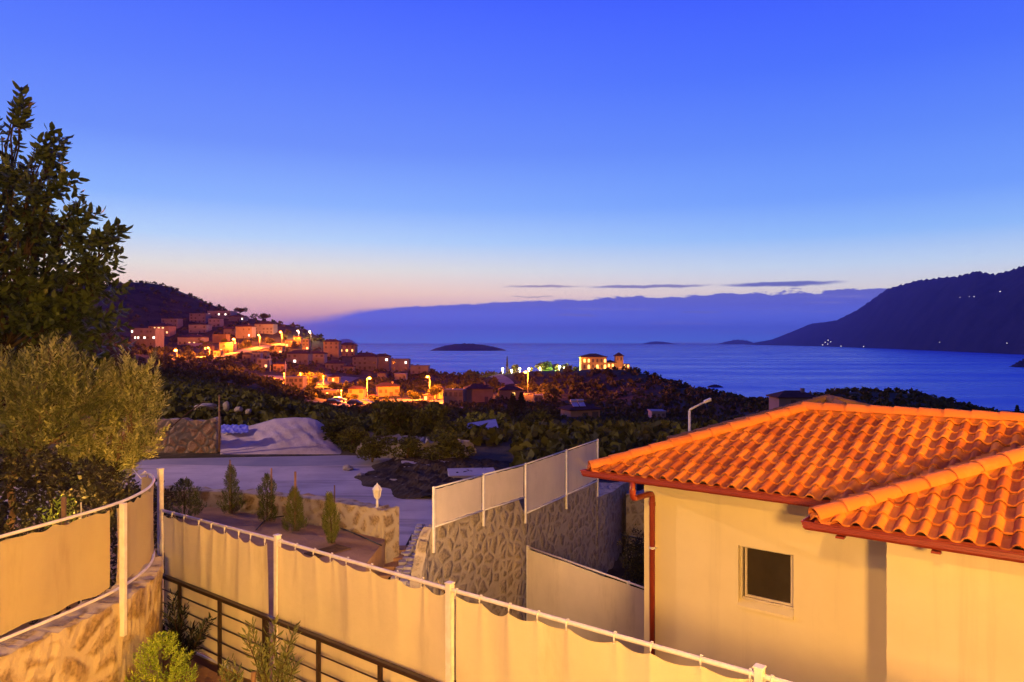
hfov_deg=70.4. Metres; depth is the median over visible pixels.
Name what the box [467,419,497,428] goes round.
garden shed
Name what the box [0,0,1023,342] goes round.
sky
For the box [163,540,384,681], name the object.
planter edge
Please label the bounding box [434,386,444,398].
house
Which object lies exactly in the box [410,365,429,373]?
house
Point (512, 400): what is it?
conifer
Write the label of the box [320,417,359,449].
bushy tree
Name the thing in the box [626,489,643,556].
stone wall
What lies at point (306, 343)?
house
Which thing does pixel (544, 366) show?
round tree
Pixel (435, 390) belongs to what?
round tree
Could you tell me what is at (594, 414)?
window
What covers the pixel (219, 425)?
thin pole
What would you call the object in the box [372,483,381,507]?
garden lantern
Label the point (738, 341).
island
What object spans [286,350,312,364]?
house
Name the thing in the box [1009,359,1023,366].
island
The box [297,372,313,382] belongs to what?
round tree
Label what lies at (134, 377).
olive tree
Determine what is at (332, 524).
young cypress
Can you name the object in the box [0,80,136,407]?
broadleaf tree
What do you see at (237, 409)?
boulder
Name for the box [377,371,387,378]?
house
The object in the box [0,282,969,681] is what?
hillside ground
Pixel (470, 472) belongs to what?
concrete slab
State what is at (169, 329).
house
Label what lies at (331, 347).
house
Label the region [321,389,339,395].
house
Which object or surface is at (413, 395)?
round tree
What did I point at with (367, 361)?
house
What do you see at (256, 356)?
house
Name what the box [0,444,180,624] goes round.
hedge
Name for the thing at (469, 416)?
round tree
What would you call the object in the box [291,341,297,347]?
bushy tree
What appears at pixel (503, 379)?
headland road
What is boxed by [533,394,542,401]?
house
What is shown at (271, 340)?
round tree
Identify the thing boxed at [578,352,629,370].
hotel
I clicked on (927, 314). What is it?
mountain
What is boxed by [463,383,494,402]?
house
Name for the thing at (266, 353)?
house
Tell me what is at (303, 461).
road
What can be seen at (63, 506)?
wooden stake
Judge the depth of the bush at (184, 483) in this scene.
19.01 m
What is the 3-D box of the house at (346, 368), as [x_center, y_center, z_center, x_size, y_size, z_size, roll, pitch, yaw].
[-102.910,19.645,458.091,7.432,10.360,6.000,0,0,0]
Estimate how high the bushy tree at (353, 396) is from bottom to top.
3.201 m
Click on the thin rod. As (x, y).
(80, 518)
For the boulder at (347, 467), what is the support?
on the hillside ground
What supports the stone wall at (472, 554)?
on the hillside ground
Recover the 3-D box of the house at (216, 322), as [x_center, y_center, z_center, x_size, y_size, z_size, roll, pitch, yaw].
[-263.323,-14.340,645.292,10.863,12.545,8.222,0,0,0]
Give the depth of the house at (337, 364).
460.39 m
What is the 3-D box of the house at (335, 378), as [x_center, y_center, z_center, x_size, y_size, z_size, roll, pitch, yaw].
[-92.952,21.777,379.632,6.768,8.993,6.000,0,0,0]
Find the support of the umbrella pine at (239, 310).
on the hillside ground
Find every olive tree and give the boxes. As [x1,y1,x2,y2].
[0,328,118,539]
[50,345,173,512]
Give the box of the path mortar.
[388,533,412,579]
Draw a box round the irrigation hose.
[256,515,381,545]
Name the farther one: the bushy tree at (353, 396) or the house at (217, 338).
the house at (217, 338)
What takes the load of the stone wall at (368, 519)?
on the hillside ground
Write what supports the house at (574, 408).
on the hillside ground
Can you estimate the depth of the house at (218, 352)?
470.00 m
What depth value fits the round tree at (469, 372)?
439.07 m
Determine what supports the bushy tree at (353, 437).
on the hillside ground
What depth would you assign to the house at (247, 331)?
583.69 m
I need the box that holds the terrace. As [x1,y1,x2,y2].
[161,645,232,681]
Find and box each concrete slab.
[401,460,448,466]
[447,467,495,479]
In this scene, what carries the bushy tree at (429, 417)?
on the hillside ground
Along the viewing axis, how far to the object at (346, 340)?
22760.35 m
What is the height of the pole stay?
1.788 m
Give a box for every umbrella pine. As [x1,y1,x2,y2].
[234,307,247,312]
[251,313,270,318]
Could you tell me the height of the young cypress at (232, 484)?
1.342 m
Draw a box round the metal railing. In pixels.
[162,573,438,681]
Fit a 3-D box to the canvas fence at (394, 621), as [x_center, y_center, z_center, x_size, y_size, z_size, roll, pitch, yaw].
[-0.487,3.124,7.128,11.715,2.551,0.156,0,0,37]
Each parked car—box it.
[324,399,341,404]
[332,397,346,401]
[346,399,363,404]
[359,399,371,404]
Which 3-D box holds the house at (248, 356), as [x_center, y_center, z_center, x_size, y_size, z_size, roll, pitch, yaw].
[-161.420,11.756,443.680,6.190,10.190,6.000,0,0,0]
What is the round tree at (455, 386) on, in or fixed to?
on the hillside ground
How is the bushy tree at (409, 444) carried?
on the hillside ground
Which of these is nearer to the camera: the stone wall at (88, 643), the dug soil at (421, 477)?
the stone wall at (88, 643)
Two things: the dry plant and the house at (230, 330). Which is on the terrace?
the dry plant
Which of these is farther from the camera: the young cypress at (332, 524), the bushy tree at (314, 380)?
the bushy tree at (314, 380)
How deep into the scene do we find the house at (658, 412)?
175.00 m
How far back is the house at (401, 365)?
479.61 m
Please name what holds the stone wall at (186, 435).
on the hillside ground
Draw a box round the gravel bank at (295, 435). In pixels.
[220,417,340,453]
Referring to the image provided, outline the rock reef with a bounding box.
[707,384,721,387]
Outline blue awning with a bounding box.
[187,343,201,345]
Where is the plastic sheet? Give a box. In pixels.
[221,424,248,433]
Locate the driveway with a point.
(322, 480)
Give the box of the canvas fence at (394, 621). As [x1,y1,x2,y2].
[156,468,791,681]
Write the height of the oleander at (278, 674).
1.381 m
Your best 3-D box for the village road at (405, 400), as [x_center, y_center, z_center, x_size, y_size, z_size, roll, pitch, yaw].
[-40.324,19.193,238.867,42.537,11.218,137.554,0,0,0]
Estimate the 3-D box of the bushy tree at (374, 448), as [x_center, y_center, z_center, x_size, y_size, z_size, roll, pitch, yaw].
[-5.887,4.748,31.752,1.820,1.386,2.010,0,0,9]
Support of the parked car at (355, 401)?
on the village road at (405, 400)
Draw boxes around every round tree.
[265,337,274,344]
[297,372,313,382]
[313,372,326,382]
[327,382,339,387]
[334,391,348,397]
[407,390,420,400]
[427,384,442,399]
[451,383,460,388]
[452,411,485,425]
[464,369,473,375]
[465,409,511,423]
[534,361,552,370]
[546,385,558,396]
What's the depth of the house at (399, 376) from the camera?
426.77 m
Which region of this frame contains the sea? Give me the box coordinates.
[357,343,1023,411]
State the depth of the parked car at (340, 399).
199.26 m
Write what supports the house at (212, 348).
on the hillside ground
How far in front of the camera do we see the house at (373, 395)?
299.25 m
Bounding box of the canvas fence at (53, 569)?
[0,468,154,641]
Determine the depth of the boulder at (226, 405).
47.80 m
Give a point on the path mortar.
(407, 544)
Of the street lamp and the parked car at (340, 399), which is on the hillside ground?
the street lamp
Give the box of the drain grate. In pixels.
[304,544,350,557]
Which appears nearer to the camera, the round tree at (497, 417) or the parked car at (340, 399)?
the round tree at (497, 417)
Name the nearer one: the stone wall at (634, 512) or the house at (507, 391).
the stone wall at (634, 512)
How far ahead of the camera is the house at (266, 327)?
612.51 m
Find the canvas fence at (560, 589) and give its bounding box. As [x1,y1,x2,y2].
[526,545,643,653]
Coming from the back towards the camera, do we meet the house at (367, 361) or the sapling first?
the house at (367, 361)
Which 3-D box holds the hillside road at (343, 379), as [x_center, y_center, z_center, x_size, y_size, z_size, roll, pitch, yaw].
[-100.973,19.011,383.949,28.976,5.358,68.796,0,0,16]
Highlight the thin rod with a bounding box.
[80,502,81,602]
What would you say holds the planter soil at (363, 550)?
in the planter edge
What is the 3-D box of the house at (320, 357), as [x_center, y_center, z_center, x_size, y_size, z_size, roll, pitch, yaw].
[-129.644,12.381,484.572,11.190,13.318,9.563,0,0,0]
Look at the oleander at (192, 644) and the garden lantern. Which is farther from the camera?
the garden lantern
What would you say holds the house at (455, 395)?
on the hillside ground
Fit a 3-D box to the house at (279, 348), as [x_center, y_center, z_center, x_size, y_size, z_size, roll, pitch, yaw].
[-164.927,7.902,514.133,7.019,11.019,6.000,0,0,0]
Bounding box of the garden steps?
[379,545,406,578]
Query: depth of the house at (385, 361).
487.62 m
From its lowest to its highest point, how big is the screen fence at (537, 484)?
1.880 m
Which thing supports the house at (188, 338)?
on the hillside ground
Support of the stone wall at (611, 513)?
on the hillside ground
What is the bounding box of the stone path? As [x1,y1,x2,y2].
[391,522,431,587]
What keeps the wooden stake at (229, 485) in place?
on the planter soil at (363, 550)
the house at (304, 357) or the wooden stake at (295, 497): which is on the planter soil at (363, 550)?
the wooden stake at (295, 497)
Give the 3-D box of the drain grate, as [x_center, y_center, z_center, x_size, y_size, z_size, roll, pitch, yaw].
[-4.042,4.585,15.907,0.498,0.028,0.877,0,0,38]
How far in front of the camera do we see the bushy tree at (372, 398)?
291.96 m
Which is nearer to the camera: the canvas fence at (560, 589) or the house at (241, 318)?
the canvas fence at (560, 589)
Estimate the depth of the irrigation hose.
17.36 m
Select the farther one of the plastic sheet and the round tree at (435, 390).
the round tree at (435, 390)
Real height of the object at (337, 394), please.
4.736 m
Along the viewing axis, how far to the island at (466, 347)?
5764.51 m
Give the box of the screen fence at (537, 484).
[432,439,598,552]
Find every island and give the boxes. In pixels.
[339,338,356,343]
[430,343,505,350]
[643,341,672,343]
[719,339,752,343]
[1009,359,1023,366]
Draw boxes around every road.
[10,456,391,472]
[200,343,284,357]
[264,374,357,384]
[309,399,442,405]
[489,374,513,384]
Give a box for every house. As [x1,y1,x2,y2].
[131,328,164,347]
[148,323,176,336]
[161,319,182,328]
[177,334,209,344]
[189,313,210,322]
[189,325,211,332]
[203,344,214,350]
[207,311,236,318]
[208,319,223,326]
[212,334,229,342]
[213,349,223,355]
[219,343,236,352]
[224,327,235,334]
[228,314,247,321]
[235,324,255,338]
[241,353,252,361]
[253,353,262,362]
[254,321,277,333]
[257,359,271,368]
[261,351,269,358]
[273,345,284,353]
[273,362,287,371]
[284,339,294,346]
[284,376,306,389]
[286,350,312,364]
[294,336,302,343]
[302,339,310,349]
[311,350,327,364]
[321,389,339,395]
[323,339,341,357]
[324,360,346,370]
[328,375,341,382]
[341,342,357,356]
[342,365,355,372]
[347,386,366,399]
[352,352,378,370]
[365,394,379,400]
[375,381,399,396]
[377,353,390,370]
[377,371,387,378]
[391,359,410,372]
[394,373,407,379]
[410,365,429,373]
[422,393,433,400]
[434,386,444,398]
[443,388,466,404]
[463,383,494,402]
[498,385,522,399]
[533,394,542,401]
[558,399,602,417]
[647,409,665,417]
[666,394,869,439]
[766,388,816,409]
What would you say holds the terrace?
on the hillside ground
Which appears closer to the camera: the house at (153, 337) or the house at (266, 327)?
the house at (153, 337)
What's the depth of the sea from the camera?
2242.03 m
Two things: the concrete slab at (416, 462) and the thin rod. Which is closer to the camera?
the thin rod
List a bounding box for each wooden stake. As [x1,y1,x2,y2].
[61,497,66,611]
[229,460,230,513]
[251,671,255,681]
[294,471,295,530]
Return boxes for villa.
[580,401,1023,681]
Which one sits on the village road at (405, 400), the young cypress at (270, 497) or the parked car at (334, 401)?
the parked car at (334, 401)
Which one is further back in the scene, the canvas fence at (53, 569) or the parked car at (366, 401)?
the parked car at (366, 401)
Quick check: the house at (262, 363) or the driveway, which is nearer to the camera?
the driveway
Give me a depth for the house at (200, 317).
655.74 m
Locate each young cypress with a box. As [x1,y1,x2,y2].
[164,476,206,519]
[216,464,246,513]
[255,473,278,521]
[281,485,308,531]
[321,491,340,542]
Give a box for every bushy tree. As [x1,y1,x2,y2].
[245,340,251,346]
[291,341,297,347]
[308,377,318,385]
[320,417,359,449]
[337,426,369,452]
[350,394,358,399]
[357,435,398,461]
[368,395,379,401]
[369,397,425,436]
[381,395,389,401]
[390,435,422,458]
[412,401,451,434]
[419,429,474,459]
[509,364,518,372]
[552,364,560,370]
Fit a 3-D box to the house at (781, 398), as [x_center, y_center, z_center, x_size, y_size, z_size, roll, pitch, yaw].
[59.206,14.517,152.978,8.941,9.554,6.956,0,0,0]
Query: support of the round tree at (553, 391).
on the hillside ground
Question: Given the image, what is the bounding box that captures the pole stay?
[163,400,204,433]
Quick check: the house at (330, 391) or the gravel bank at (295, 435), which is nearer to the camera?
the gravel bank at (295, 435)
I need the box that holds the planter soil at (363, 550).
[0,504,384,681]
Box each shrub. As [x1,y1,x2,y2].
[124,630,198,681]
[617,524,643,589]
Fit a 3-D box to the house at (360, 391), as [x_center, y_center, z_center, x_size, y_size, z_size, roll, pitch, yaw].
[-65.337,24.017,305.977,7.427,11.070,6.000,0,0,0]
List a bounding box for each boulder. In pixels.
[193,403,216,410]
[223,401,228,411]
[234,407,242,411]
[245,409,251,414]
[343,464,353,470]
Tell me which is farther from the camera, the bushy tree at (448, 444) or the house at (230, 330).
the house at (230, 330)
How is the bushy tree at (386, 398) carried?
on the hillside ground
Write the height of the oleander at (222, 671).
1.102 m
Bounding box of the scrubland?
[0,279,1023,474]
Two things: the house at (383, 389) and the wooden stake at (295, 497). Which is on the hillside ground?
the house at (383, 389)
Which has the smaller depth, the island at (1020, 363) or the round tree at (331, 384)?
the round tree at (331, 384)
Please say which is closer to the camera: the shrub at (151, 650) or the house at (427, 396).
the shrub at (151, 650)
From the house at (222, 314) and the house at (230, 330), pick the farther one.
the house at (222, 314)
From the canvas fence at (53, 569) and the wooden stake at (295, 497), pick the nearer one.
the canvas fence at (53, 569)
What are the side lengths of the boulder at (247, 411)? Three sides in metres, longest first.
0.528 x 0.435 x 0.405 m
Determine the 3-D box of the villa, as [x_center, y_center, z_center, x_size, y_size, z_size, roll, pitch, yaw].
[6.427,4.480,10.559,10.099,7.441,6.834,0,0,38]
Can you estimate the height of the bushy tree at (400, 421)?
3.764 m
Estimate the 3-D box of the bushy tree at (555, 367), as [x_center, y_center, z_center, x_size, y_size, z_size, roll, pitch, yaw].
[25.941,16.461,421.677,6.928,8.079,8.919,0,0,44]
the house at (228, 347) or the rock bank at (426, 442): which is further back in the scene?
the house at (228, 347)
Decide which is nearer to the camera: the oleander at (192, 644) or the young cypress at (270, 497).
the oleander at (192, 644)
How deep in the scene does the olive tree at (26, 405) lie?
12.26 m
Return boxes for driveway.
[0,455,431,544]
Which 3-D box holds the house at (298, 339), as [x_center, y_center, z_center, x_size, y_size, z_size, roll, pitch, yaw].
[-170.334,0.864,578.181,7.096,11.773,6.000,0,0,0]
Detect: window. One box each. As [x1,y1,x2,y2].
[592,411,597,417]
[737,546,793,619]
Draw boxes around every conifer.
[505,356,508,373]
[507,393,519,410]
[516,392,528,412]
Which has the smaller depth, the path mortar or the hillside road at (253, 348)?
the path mortar
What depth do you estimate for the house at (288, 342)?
561.27 m
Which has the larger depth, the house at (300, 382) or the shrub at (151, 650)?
the house at (300, 382)
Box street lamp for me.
[688,398,710,430]
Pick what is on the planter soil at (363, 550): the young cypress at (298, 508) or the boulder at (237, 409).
the young cypress at (298, 508)
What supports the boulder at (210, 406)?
on the scrubland
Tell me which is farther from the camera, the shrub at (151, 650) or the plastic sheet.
the plastic sheet
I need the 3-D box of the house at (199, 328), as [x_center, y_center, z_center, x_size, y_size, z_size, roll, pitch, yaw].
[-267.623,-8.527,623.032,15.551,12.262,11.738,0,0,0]
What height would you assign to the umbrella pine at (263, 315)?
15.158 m
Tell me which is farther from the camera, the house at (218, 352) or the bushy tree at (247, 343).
the bushy tree at (247, 343)
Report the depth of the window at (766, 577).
10.95 m
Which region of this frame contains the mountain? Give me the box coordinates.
[746,266,1023,354]
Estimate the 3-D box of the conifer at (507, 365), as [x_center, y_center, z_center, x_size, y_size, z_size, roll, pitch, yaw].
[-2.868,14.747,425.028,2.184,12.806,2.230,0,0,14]
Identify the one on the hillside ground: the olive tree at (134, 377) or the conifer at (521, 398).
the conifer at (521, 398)
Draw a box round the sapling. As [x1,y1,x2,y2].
[37,494,76,613]
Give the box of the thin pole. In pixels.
[218,395,219,451]
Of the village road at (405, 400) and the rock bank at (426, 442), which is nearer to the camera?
the rock bank at (426, 442)
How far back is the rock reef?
1115.15 m
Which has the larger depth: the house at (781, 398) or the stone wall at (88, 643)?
the house at (781, 398)
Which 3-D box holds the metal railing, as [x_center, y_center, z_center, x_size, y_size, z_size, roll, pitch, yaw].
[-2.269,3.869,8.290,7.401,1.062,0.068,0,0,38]
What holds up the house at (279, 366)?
on the hillside ground
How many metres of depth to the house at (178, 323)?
628.52 m
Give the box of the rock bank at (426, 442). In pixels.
[356,434,476,457]
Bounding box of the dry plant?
[437,578,456,593]
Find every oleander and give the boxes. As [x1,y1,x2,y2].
[162,588,216,674]
[217,655,243,681]
[238,613,304,681]
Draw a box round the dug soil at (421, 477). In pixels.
[354,455,510,498]
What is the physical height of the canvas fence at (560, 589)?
2.720 m
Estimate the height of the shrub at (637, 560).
3.520 m
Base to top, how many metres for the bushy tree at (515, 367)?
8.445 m
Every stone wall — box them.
[0,550,162,681]
[64,485,398,562]
[75,416,220,452]
[409,481,596,680]
[596,481,636,575]
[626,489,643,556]
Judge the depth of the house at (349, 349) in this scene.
542.06 m
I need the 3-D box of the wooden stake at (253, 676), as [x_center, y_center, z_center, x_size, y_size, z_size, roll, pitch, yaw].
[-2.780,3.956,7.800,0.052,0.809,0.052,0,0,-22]
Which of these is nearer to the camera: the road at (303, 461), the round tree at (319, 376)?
the road at (303, 461)
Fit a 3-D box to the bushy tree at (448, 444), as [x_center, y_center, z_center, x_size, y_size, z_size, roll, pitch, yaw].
[-2.912,4.667,31.768,2.549,1.686,2.308,0,0,-16]

